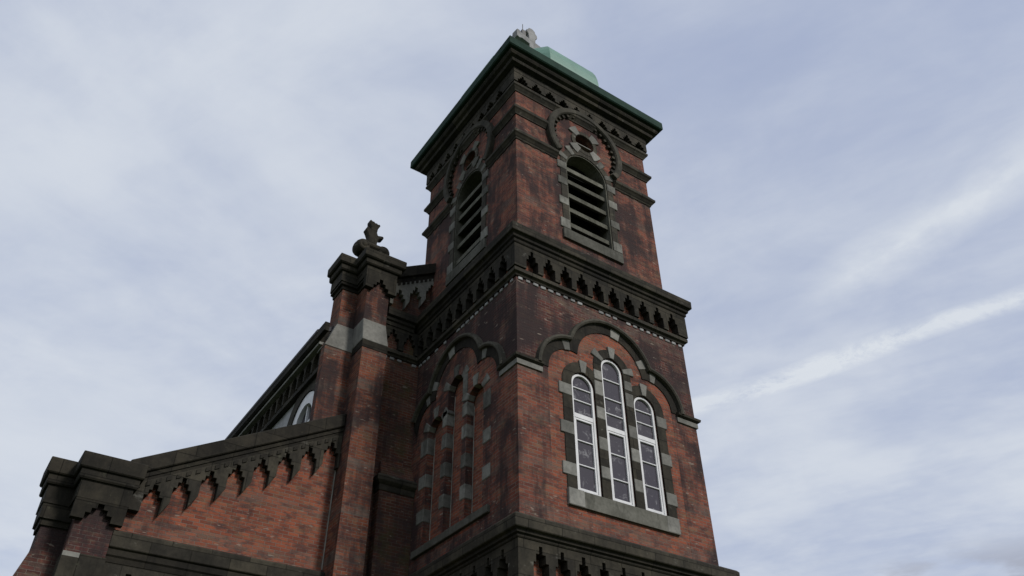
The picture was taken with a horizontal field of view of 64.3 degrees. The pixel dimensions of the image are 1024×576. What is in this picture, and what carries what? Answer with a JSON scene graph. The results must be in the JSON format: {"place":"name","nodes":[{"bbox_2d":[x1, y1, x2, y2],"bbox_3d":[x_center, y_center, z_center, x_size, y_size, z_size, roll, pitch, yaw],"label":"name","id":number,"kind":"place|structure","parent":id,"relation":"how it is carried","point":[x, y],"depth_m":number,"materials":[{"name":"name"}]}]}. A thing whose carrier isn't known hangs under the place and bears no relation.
{"place":"outdoors","nodes":[
{"label":"outdoors","id":0,"kind":"place"},
{"bbox_2d":[13,24,739,575],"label":"church","id":1,"kind":"structure","parent":0,"point":[497,384],"depth_m":17.99,"materials":[{"name":"red brick"}]},
{"bbox_2d":[287,377,316,425],"bbox_3d":[-5.005,3.336,19.854,0.280,2.360,2.360,23,-44,-26],"label":"clerestory window","id":2,"kind":"structure","parent":1,"relation":"in","point":[301,411],"depth_m":20.29,"materials":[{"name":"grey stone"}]},
{"bbox_2d":[572,374,600,495],"bbox_3d":[1.474,2.965,16.713,0.606,2.758,0.085,23,-44,-26],"label":"lancet window","id":3,"kind":"structure","parent":1,"relation":"in","point":[588,475],"depth_m":16.67,"materials":[{"name":"grey glass"}]},
{"bbox_2d":[601,360,634,505],"bbox_3d":[2.187,2.996,17.308,0.606,3.438,0.085,23,-44,-26],"label":"lancet window","id":4,"kind":"structure","parent":1,"relation":"in","point":[619,457],"depth_m":17.22,"materials":[{"name":"grey glass"}]},
{"bbox_2d":[634,397,666,515],"bbox_3d":[2.906,3.560,17.481,0.606,2.758,0.085,23,-44,-26],"label":"lancet window","id":5,"kind":"structure","parent":1,"relation":"in","point":[644,415],"depth_m":17.45,"materials":[{"name":"grey glass"}]},
{"bbox_2d":[0,0,1023,575],"label":"sky","id":6,"kind":"structure","parent":0,"point":[836,187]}
]}

